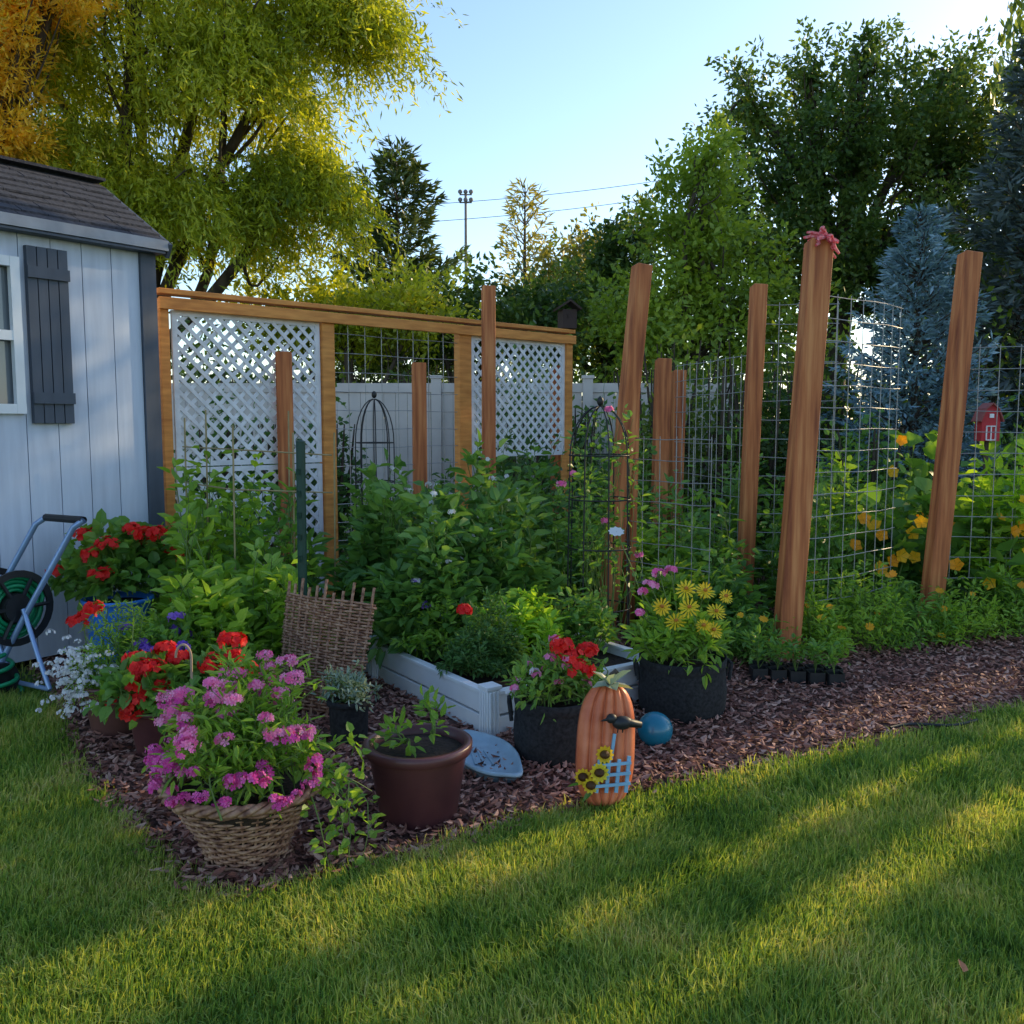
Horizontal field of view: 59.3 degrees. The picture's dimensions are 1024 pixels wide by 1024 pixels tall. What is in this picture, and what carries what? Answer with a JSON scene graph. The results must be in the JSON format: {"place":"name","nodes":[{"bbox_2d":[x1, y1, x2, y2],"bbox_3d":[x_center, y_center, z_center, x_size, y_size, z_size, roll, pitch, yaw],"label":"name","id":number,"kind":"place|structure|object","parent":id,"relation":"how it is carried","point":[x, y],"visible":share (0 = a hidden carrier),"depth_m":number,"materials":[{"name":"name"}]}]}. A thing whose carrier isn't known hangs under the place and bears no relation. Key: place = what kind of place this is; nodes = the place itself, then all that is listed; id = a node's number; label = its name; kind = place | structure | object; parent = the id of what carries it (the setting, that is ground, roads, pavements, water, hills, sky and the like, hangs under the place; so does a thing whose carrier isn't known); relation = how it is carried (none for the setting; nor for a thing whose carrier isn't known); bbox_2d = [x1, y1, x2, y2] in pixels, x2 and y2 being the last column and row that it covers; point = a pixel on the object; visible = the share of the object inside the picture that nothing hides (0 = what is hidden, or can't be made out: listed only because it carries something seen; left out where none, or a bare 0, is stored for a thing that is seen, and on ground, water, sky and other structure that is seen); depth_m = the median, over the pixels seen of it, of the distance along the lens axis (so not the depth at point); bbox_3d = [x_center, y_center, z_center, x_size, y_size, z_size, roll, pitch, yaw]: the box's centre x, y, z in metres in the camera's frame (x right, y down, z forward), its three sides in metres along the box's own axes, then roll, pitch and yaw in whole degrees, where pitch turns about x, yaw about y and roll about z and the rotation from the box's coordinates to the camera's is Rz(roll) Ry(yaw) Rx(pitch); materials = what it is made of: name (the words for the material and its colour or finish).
{"place":"outdoors","nodes":[
{"label":"outdoors","id":0,"kind":"place"},
{"bbox_2d":[0,473,1023,1023],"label":"ground","id":1,"kind":"structure","parent":0,"point":[488,887],"depth_m":2.90,"materials":[{"name":"green plant"}]},
{"bbox_2d":[0,514,86,694],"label":"hose reel cart","id":2,"kind":"object","parent":1,"relation":"on","point":[24,594],"visible":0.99,"depth_m":5.16,"materials":[{"name":"silver metal"}]},
{"bbox_2d":[0,0,131,165],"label":"larch tree","id":3,"kind":"object","parent":1,"relation":"on","point":[25,18],"visible":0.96,"depth_m":11.44,"materials":[{"name":"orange plant"}]},
{"bbox_2d":[0,155,172,662],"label":"garden shed","id":4,"kind":"structure","parent":1,"relation":"on","point":[80,418],"depth_m":5.91,"materials":[{"name":"grey wood"}]},
{"bbox_2d":[0,266,13,403],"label":"window glass","id":5,"kind":"structure","parent":4,"relation":"in","point":[6,377],"depth_m":5.57,"materials":[{"name":"grey glass"}]},
{"bbox_2d":[0,254,26,413],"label":"window frame","id":6,"kind":"structure","parent":4,"relation":"in","point":[15,334],"depth_m":5.56,"materials":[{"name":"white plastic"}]},
{"bbox_2d":[13,0,468,351],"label":"willow tree","id":7,"kind":"object","parent":1,"relation":"on","point":[261,206],"visible":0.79,"depth_m":12.84,"materials":[{"name":"green plant"}]},
{"bbox_2d":[174,382,369,555],"bbox_3d":[-3.275,-0.471,10.339,3.470,2.251,1.520,0,6,0],"label":"shrub hedge","id":8,"kind":"object","parent":1,"relation":"on","point":[342,477],"visible":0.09,"depth_m":10.37,"materials":[{"name":"green plant"}]},
{"bbox_2d":[217,243,480,440],"bbox_3d":[-2.615,-2.126,14.910,4.528,4.674,2.453,0,6,0],"label":"acacia tree","id":9,"kind":"object","parent":1,"relation":"on","point":[417,297],"visible":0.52,"depth_m":14.51,"materials":[{"name":"green plant"}]},
{"bbox_2d":[324,133,470,382],"bbox_3d":[-2.793,-4.727,21.735,4.542,8.332,4.542,0,6,0],"label":"pine tree","id":10,"kind":"object","parent":1,"relation":"on","point":[406,170],"visible":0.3,"depth_m":21.06,"materials":[{"name":"green plant"}]},
{"bbox_2d":[169,273,733,488],"bbox_3d":[-2.010,-1.533,13.109,11.173,3.904,2.641,0,6,0],"label":"shrub hedge","id":11,"kind":"object","parent":1,"relation":"on","point":[342,375],"visible":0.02,"depth_m":13.12,"materials":[{"name":"green plant"}]},
{"bbox_2d":[171,375,734,535],"bbox_3d":[-3.073,-0.706,11.988,12.014,2.200,0.160,0,6,0],"label":"vinyl fence","id":12,"kind":"object","parent":1,"relation":"on","point":[587,390],"visible":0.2,"depth_m":11.92,"materials":[{"name":"white plastic"}]},
{"bbox_2d":[330,243,612,488],"bbox_3d":[-0.846,-2.431,16.616,5.509,4.911,3.055,0,6,0],"label":"ash tree","id":13,"kind":"object","parent":1,"relation":"on","point":[514,309],"visible":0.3,"depth_m":16.37,"materials":[{"name":"green plant"}]},
{"bbox_2d":[475,176,559,381],"bbox_3d":[0.371,-4.921,24.563,2.958,8.172,2.890,-4,7,-35],"label":"pine tree","id":14,"kind":"object","parent":1,"relation":"on","point":[513,212],"visible":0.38,"depth_m":24.23,"materials":[{"name":"green plant"}]},
{"bbox_2d":[27,537,1023,911],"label":"mulch bed","id":15,"kind":"object","parent":1,"relation":"on","point":[527,799],"visible":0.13,"depth_m":4.51,"materials":[{"name":"wood"}]},
{"bbox_2d":[32,596,159,738],"bbox_3d":[-2.028,0.779,4.538,0.612,0.676,0.627,0,6,0],"label":"plant pot","id":16,"kind":"object","parent":15,"relation":"on","point":[87,685],"visible":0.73,"depth_m":4.45,"materials":[{"name":"brown plastic"}]},
{"bbox_2d":[45,508,183,670],"bbox_3d":[-2.474,0.490,5.673,0.797,1.033,0.779,-5,8,-43],"label":"blue plant pot","id":17,"kind":"object","parent":15,"relation":"on","point":[102,566],"visible":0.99,"depth_m":5.48,"materials":[{"name":"ceramic"}]},
{"bbox_2d":[82,640,214,757],"bbox_3d":[-1.638,0.875,4.230,0.636,0.544,0.572,0,6,0],"label":"plant pot","id":18,"kind":"object","parent":15,"relation":"on","point":[136,682],"visible":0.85,"depth_m":4.09,"materials":[{"name":"red plastic"}]},
{"bbox_2d":[115,608,213,660],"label":"flowers","id":19,"kind":"object","parent":15,"relation":"on","point":[174,634],"visible":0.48,"depth_m":4.66,"materials":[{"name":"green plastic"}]},
{"bbox_2d":[142,445,266,613],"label":"tomato plant","id":20,"kind":"object","parent":15,"relation":"on","point":[225,523],"visible":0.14,"depth_m":5.94,"materials":[{"name":"green plant"}]},
{"bbox_2d":[130,554,281,658],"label":"tomato plant","id":21,"kind":"object","parent":15,"relation":"on","point":[211,614],"visible":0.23,"depth_m":4.91,"materials":[{"name":"green plant"}]},
{"bbox_2d":[134,501,296,642],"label":"tomato plant","id":22,"kind":"object","parent":15,"relation":"on","point":[188,520],"visible":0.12,"depth_m":5.31,"materials":[{"name":"green plant"}]},
{"bbox_2d":[168,630,283,714],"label":"flowers","id":23,"kind":"object","parent":15,"relation":"on","point":[203,659],"visible":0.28,"depth_m":4.20,"materials":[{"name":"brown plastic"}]},
{"bbox_2d":[182,410,335,596],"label":"garden canes","id":24,"kind":"object","parent":15,"relation":"on","point":[233,449],"visible":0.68,"depth_m":5.95,"materials":[{"name":"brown wood"}]},
{"bbox_2d":[141,644,385,878],"bbox_3d":[-0.892,0.864,3.220,0.818,0.770,0.637,-2,6,-20],"label":"wicker basket","id":25,"kind":"object","parent":15,"relation":"on","point":[236,807],"visible":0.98,"depth_m":3.08,"materials":[{"name":"wicker"}]},
{"bbox_2d":[211,467,353,653],"bbox_3d":[-1.535,0.390,5.968,0.962,1.362,1.036,-2,6,-16],"label":"tomato plant","id":26,"kind":"object","parent":15,"relation":"on","point":[268,525],"visible":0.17,"depth_m":5.90,"materials":[{"name":"green plant"}]},
{"bbox_2d":[212,537,354,698],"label":"tomato plant","id":27,"kind":"object","parent":15,"relation":"on","point":[269,607],"visible":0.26,"depth_m":5.23,"materials":[{"name":"green plant"}]},
{"bbox_2d":[275,351,295,565],"bbox_3d":[-1.880,-0.238,7.512,0.130,2.169,0.100,-1,6,-11],"label":"wooden post","id":28,"kind":"object","parent":15,"relation":"on","point":[284,386],"visible":0.58,"depth_m":7.41,"materials":[{"name":"brown wood"}]},
{"bbox_2d":[295,440,307,695],"bbox_3d":[-1.164,0.336,5.001,0.069,1.470,0.064,-4,7,-36],"label":"green stake","id":29,"kind":"object","parent":15,"relation":"on","point":[301,507],"visible":0.69,"depth_m":4.95,"materials":[{"name":"green metal"}]},
{"bbox_2d":[277,578,376,718],"bbox_3d":[-1.011,0.736,4.815,0.543,0.748,0.249,1,6,11],"label":"woven hurdle","id":30,"kind":"object","parent":15,"relation":"on","point":[329,622],"visible":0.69,"depth_m":4.80,"materials":[{"name":"wicker"}]},
{"bbox_2d":[310,659,382,745],"bbox_3d":[-0.824,0.929,4.412,0.367,0.402,0.326,0,6,0],"label":"plant pot","id":31,"kind":"object","parent":15,"relation":"on","point":[349,701],"visible":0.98,"depth_m":4.34,"materials":[{"name":"black plastic"}]},
{"bbox_2d":[157,287,575,600],"bbox_3d":[-1.011,-0.541,8.357,4.477,2.570,0.142,-5,7,-42],"label":"lattice fence","id":32,"kind":"object","parent":15,"relation":"on","point":[320,325],"visible":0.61,"depth_m":7.68,"materials":[{"name":"wood"}]},
{"bbox_2d":[363,684,472,831],"bbox_3d":[-0.370,0.937,3.547,0.430,0.552,0.430,0,6,0],"label":"plant pot","id":33,"kind":"object","parent":15,"relation":"on","point":[417,769],"visible":0.98,"depth_m":3.44,"materials":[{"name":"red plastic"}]},
{"bbox_2d":[411,362,426,518],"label":"wooden post","id":34,"kind":"object","parent":15,"relation":"on","point":[419,424],"visible":0.58,"depth_m":8.41,"materials":[{"name":"brown wood"}]},
{"bbox_2d":[335,602,639,737],"bbox_3d":[-0.352,0.859,5.813,1.242,0.272,2.592,-4,7,-35],"label":"raised garden bed","id":35,"kind":"object","parent":15,"relation":"on","point":[479,702],"visible":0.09,"depth_m":4.89,"materials":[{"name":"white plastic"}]},
{"bbox_2d":[317,448,457,630],"bbox_3d":[-0.750,0.243,6.086,1.129,1.348,1.029,0,6,0],"label":"potato plant","id":36,"kind":"object","parent":35,"relation":"on","point":[377,532],"visible":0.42,"depth_m":5.94,"materials":[{"name":"green plant"}]},
{"bbox_2d":[354,487,499,669],"bbox_3d":[-0.479,0.367,5.519,0.948,1.042,0.998,0,6,0],"label":"potato plant","id":37,"kind":"object","parent":35,"relation":"on","point":[428,559],"visible":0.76,"depth_m":5.33,"materials":[{"name":"green plant"}]},
{"bbox_2d":[390,572,464,660],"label":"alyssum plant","id":38,"kind":"object","parent":35,"relation":"on","point":[428,634],"visible":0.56,"depth_m":5.20,"materials":[{"name":"green plant"}]},
{"bbox_2d":[435,586,528,679],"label":"marigold plant","id":39,"kind":"object","parent":35,"relation":"on","point":[496,653],"visible":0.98,"depth_m":4.83,"materials":[{"name":"green plant"}]},
{"bbox_2d":[428,428,555,606],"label":"potato plant","id":40,"kind":"object","parent":35,"relation":"on","point":[479,466],"visible":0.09,"depth_m":6.19,"materials":[{"name":"green plant"}]},
{"bbox_2d":[430,470,572,613],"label":"potato plant","id":41,"kind":"object","parent":35,"relation":"on","point":[522,567],"visible":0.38,"depth_m":5.65,"materials":[{"name":"green plant"}]},
{"bbox_2d":[466,585,571,657],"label":"parsley plant","id":42,"kind":"object","parent":35,"relation":"on","point":[531,617],"visible":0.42,"depth_m":5.18,"materials":[{"name":"green plant"}]},
{"bbox_2d":[552,585,623,656],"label":"basil plant","id":43,"kind":"object","parent":35,"relation":"on","point":[585,614],"visible":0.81,"depth_m":5.33,"materials":[{"name":"green plant"}]},
{"bbox_2d":[566,397,631,645],"bbox_3d":[0.560,0.054,5.782,0.430,1.580,0.430,0,6,0],"label":"obelisk trellis","id":44,"kind":"object","parent":35,"relation":"on","point":[600,401],"visible":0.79,"depth_m":5.70,"materials":[{"name":"black metal"}]},
{"bbox_2d":[546,404,652,635],"bbox_3d":[0.562,0.048,5.813,0.680,1.490,0.732,0,6,0],"label":"climbing vine","id":45,"kind":"object","parent":44,"relation":"attached to","point":[591,527],"visible":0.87,"depth_m":5.76,"materials":[{"name":"green plant"}]},
{"bbox_2d":[481,285,495,487],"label":"wooden post","id":46,"kind":"object","parent":15,"relation":"on","point":[488,327],"visible":0.58,"depth_m":8.42,"materials":[{"name":"brown wood"}]},
{"bbox_2d":[464,729,522,782],"bbox_3d":[-0.121,1.119,4.111,0.279,0.062,0.616,-1,6,-13],"label":"water tray","id":47,"kind":"object","parent":15,"relation":"on","point":[483,743],"visible":0.74,"depth_m":4.08,"materials":[{"name":"blue plastic"}]},
{"bbox_2d":[480,446,585,608],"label":"potato plant","id":48,"kind":"object","parent":15,"relation":"on","point":[545,471],"visible":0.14,"depth_m":7.00,"materials":[{"name":"green plant"}]},
{"bbox_2d":[496,427,587,533],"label":"vegetable plant","id":49,"kind":"object","parent":15,"relation":"on","point":[518,460],"visible":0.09,"depth_m":8.98,"materials":[{"name":"green plant"}]},
{"bbox_2d":[496,321,611,550],"bbox_3d":[0.460,-0.911,11.120,1.797,2.926,1.331,0,6,0],"label":"shrub hedge","id":50,"kind":"object","parent":15,"relation":"on","point":[580,444],"visible":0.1,"depth_m":11.06,"materials":[{"name":"green plant"}]},
{"bbox_2d":[501,633,608,768],"bbox_3d":[0.213,0.855,4.202,0.529,0.590,0.530,0,6,0],"label":"fabric planter","id":51,"kind":"object","parent":15,"relation":"on","point":[550,692],"visible":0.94,"depth_m":4.08,"materials":[{"name":"fabric"}]},
{"bbox_2d":[599,263,652,637],"bbox_3d":[0.800,-0.404,6.491,0.390,2.708,0.136,0,6,0],"label":"wooden post","id":52,"kind":"object","parent":15,"relation":"on","point":[635,332],"visible":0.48,"depth_m":6.41,"materials":[{"name":"brown wood"}]},
{"bbox_2d":[580,514,679,619],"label":"vegetable plant","id":53,"kind":"object","parent":15,"relation":"on","point":[651,537],"visible":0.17,"depth_m":7.25,"materials":[{"name":"green plant"}]},
{"bbox_2d":[623,397,639,629],"bbox_3d":[0.885,-0.297,6.622,0.076,2.459,0.104,-3,6,-29],"label":"wooden post","id":54,"kind":"object","parent":15,"relation":"on","point":[634,528],"visible":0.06,"depth_m":6.62,"materials":[{"name":"brown wood"}]},
{"bbox_2d":[625,436,712,592],"bbox_3d":[1.099,0.005,6.380,0.736,1.077,0.016,5,8,45],"label":"wire panel","id":55,"kind":"object","parent":54,"relation":"attached to","point":[675,503],"visible":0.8,"depth_m":6.32,"materials":[{"name":"grey metal"}]},
{"bbox_2d":[650,358,671,562],"bbox_3d":[1.515,-0.436,9.201,0.179,2.241,0.106,-1,6,-11],"label":"wooden post","id":56,"kind":"object","parent":15,"relation":"on","point":[662,396],"visible":0.58,"depth_m":9.11,"materials":[{"name":"brown wood"}]},
{"bbox_2d":[608,526,735,724],"bbox_3d":[0.854,0.586,4.828,0.685,1.004,0.600,1,6,14],"label":"fabric planter","id":57,"kind":"object","parent":15,"relation":"on","point":[681,675],"visible":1,"depth_m":4.69,"materials":[{"name":"fabric"}]},
{"bbox_2d":[623,566,726,646],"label":"vegetable plant","id":58,"kind":"object","parent":15,"relation":"on","point":[667,581],"visible":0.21,"depth_m":6.23,"materials":[{"name":"green plant"}]},
{"bbox_2d":[668,370,686,546],"bbox_3d":[1.790,-0.454,9.802,0.160,2.160,0.104,-1,6,-11],"label":"wooden post","id":59,"kind":"object","parent":15,"relation":"on","point":[678,403],"visible":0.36,"depth_m":9.72,"materials":[{"name":"brown wood"}]},
{"bbox_2d":[637,442,726,573],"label":"vegetable plant","id":60,"kind":"object","parent":15,"relation":"on","point":[665,511],"visible":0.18,"depth_m":7.88,"materials":[{"name":"green plant"}]},
{"bbox_2d":[655,489,760,595],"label":"vegetable plant","id":61,"kind":"object","parent":15,"relation":"on","point":[702,532],"visible":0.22,"depth_m":6.93,"materials":[{"name":"green plant"}]},
{"bbox_2d":[669,542,768,643],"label":"vegetable plant","id":62,"kind":"object","parent":15,"relation":"on","point":[734,586],"visible":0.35,"depth_m":6.28,"materials":[{"name":"green plant"}]},
{"bbox_2d":[603,312,859,553],"bbox_3d":[2.809,-0.958,10.820,3.469,3.148,1.913,-2,6,-17],"label":"shrub hedge","id":63,"kind":"object","parent":15,"relation":"on","point":[769,466],"visible":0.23,"depth_m":10.62,"materials":[{"name":"green plant"}]},
{"bbox_2d":[681,429,784,597],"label":"vegetable plant","id":64,"kind":"object","parent":15,"relation":"on","point":[733,523],"visible":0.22,"depth_m":8.27,"materials":[{"name":"green plant"}]},
{"bbox_2d":[737,283,767,594],"bbox_3d":[1.960,-0.492,7.387,0.178,2.701,0.102,-1,6,-11],"label":"wooden post","id":65,"kind":"object","parent":15,"relation":"on","point":[756,332],"visible":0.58,"depth_m":7.33,"materials":[{"name":"brown wood"}]},
{"bbox_2d":[673,354,745,563],"bbox_3d":[1.789,-0.407,8.199,0.016,1.947,1.498,-1,6,-14],"label":"wire panel","id":66,"kind":"object","parent":65,"relation":"attached to","point":[723,427],"visible":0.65,"depth_m":8.11,"materials":[{"name":"grey metal"}]},
{"bbox_2d":[713,606,806,665],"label":"marigold plant","id":67,"kind":"object","parent":15,"relation":"on","point":[739,644],"visible":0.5,"depth_m":5.81,"materials":[{"name":"green plant"}]},
{"bbox_2d":[744,623,857,687],"bbox_3d":[1.746,0.862,5.464,0.664,0.323,0.350,2,6,18],"label":"seedling tray","id":68,"kind":"object","parent":15,"relation":"on","point":[816,672],"visible":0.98,"depth_m":5.42,"materials":[{"name":"black plastic"}]},
{"bbox_2d":[773,237,833,660],"bbox_3d":[1.880,-0.363,5.842,0.307,2.746,0.130,0,6,0],"label":"wooden post","id":69,"kind":"object","parent":15,"relation":"on","point":[817,264],"visible":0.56,"depth_m":5.79,"materials":[{"name":"brown wood"}]},
{"bbox_2d":[804,295,903,603],"bbox_3d":[2.402,-0.439,6.295,1.195,2.077,0.063,-4,7,-37],"label":"wire panel","id":70,"kind":"object","parent":69,"relation":"attached to","point":[859,429],"visible":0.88,"depth_m":6.29,"materials":[{"name":"silver metal"}]},
{"bbox_2d":[761,591,868,665],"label":"marigold plant","id":71,"kind":"object","parent":15,"relation":"on","point":[819,629],"visible":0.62,"depth_m":5.98,"materials":[{"name":"green plant"}]},
{"bbox_2d":[756,463,874,623],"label":"vegetable plant","id":72,"kind":"object","parent":15,"relation":"on","point":[824,545],"visible":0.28,"depth_m":6.84,"materials":[{"name":"green plant"}]},
{"bbox_2d":[769,549,866,645],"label":"marigold plant","id":73,"kind":"object","parent":15,"relation":"on","point":[810,583],"visible":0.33,"depth_m":6.41,"materials":[{"name":"green plant"}]},
{"bbox_2d":[810,445,917,620],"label":"vegetable plant","id":74,"kind":"object","parent":15,"relation":"on","point":[840,488],"visible":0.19,"depth_m":7.18,"materials":[{"name":"green plant"}]},
{"bbox_2d":[827,554,935,655],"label":"marigold plant","id":75,"kind":"object","parent":15,"relation":"on","point":[871,622],"visible":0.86,"depth_m":6.12,"materials":[{"name":"green plant"}]},
{"bbox_2d":[835,486,963,620],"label":"squash plant","id":76,"kind":"object","parent":15,"relation":"on","point":[906,552],"visible":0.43,"depth_m":7.04,"materials":[{"name":"green plant"}]},
{"bbox_2d":[872,576,958,648],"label":"marigold plant","id":77,"kind":"object","parent":15,"relation":"on","point":[920,609],"visible":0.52,"depth_m":6.28,"materials":[{"name":"green plant"}]},
{"bbox_2d":[814,201,1021,489],"bbox_3d":[4.763,-1.565,10.639,2.454,4.170,2.618,0,6,0],"label":"blue spruce tree","id":78,"kind":"object","parent":15,"relation":"on","point":[935,263],"visible":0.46,"depth_m":10.43,"materials":[{"name":"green plant"}]},
{"bbox_2d":[845,430,991,553],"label":"squash plant","id":79,"kind":"object","parent":15,"relation":"on","point":[922,468],"visible":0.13,"depth_m":8.42,"materials":[{"name":"green plant"}]},
{"bbox_2d":[815,393,1023,530],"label":"shrub hedge","id":80,"kind":"object","parent":15,"relation":"on","point":[872,475],"visible":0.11,"depth_m":9.88,"materials":[{"name":"green plant"}]},
{"bbox_2d":[917,250,982,629],"bbox_3d":[3.210,-0.472,6.615,0.341,2.817,0.130,0,6,0],"label":"wooden post","id":81,"kind":"object","parent":15,"relation":"on","point":[953,404],"visible":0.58,"depth_m":6.56,"materials":[{"name":"brown wood"}]},
{"bbox_2d":[948,344,1023,578],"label":"wire panel","id":82,"kind":"object","parent":81,"relation":"attached to","point":[1015,453],"visible":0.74,"depth_m":6.69,"materials":[{"name":"grey metal"}]},
{"bbox_2d":[893,476,1011,617],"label":"squash plant","id":83,"kind":"object","parent":15,"relation":"on","point":[914,498],"visible":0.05,"depth_m":7.41,"materials":[{"name":"green plant"}]},
{"bbox_2d":[918,570,1010,650],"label":"marigold plant","id":84,"kind":"object","parent":15,"relation":"on","point":[959,619],"visible":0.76,"depth_m":6.33,"materials":[{"name":"green plant"}]},
{"bbox_2d":[914,492,1023,620],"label":"squash plant","id":85,"kind":"object","parent":15,"relation":"on","point":[959,528],"visible":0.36,"depth_m":6.83,"materials":[{"name":"green plant"}]},
{"bbox_2d":[951,558,1023,641],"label":"marigold plant","id":86,"kind":"object","parent":15,"relation":"on","point":[1018,614],"visible":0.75,"depth_m":6.55,"materials":[{"name":"green plant"}]},
{"bbox_2d":[971,403,1003,476],"bbox_3d":[4.180,-0.090,7.978,0.209,1.744,0.170,0,6,0],"label":"barn birdhouse","id":87,"kind":"object","parent":15,"relation":"on","point":[986,421],"visible":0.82,"depth_m":7.86,"materials":[{"name":"red wood"}]},
{"bbox_2d":[958,438,1023,624],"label":"climbing bean plant","id":88,"kind":"object","parent":15,"relation":"on","point":[983,482],"visible":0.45,"depth_m":6.84,"materials":[{"name":"green plant"}]},
{"bbox_2d":[496,201,627,361],"bbox_3d":[1.046,-3.908,21.751,3.661,6.820,2.994,0,6,0],"label":"plum tree","id":89,"kind":"object","parent":1,"relation":"on","point":[566,248],"visible":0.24,"depth_m":21.21,"materials":[{"name":"green plant"}]},
{"bbox_2d":[496,180,683,382],"bbox_3d":[1.769,-3.474,18.767,4.676,6.511,3.347,0,6,0],"label":"oak tree","id":90,"kind":"object","parent":1,"relation":"on","point":[607,252],"visible":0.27,"depth_m":18.10,"materials":[{"name":"green plant"}]},
{"bbox_2d":[567,668,641,805],"bbox_3d":[0.372,0.926,3.655,0.305,0.553,0.217,0,6,0],"label":"pumpkin garden plaque","id":91,"kind":"object","parent":1,"relation":"on","point":[608,723],"visible":1,"depth_m":3.64,"materials":[{"name":"wood"}]},
{"bbox_2d":[567,108,841,391],"bbox_3d":[3.120,-2.964,14.244,4.486,6.375,3.031,0,6,0],"label":"maple tree","id":92,"kind":"object","parent":1,"relation":"on","point":[693,234],"visible":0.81,"depth_m":13.81,"materials":[{"name":"green plant"}]},
{"bbox_2d":[618,259,1023,513],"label":"shrub hedge","id":93,"kind":"object","parent":1,"relation":"on","point":[767,355],"visible":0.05,"depth_m":12.25,"materials":[{"name":"green plant"}]},
{"bbox_2d":[680,12,1023,427],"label":"oak tree","id":94,"kind":"object","parent":1,"relation":"on","point":[850,159],"visible":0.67,"depth_m":17.23,"materials":[{"name":"green plant"}]},
{"bbox_2d":[907,33,1023,478],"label":"spruce tree","id":95,"kind":"object","parent":1,"relation":"on","point":[993,198],"visible":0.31,"depth_m":12.51,"materials":[{"name":"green plant"}]},
{"bbox_2d":[974,0,1023,448],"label":"cypress tree","id":96,"kind":"object","parent":1,"relation":"on","point":[1018,26],"visible":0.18,"depth_m":12.97,"materials":[{"name":"green plant"}]},
{"bbox_2d":[26,0,1023,422],"label":"sky","id":97,"kind":"structure","parent":0,"point":[564,96],"materials":[{"name":"blue"}]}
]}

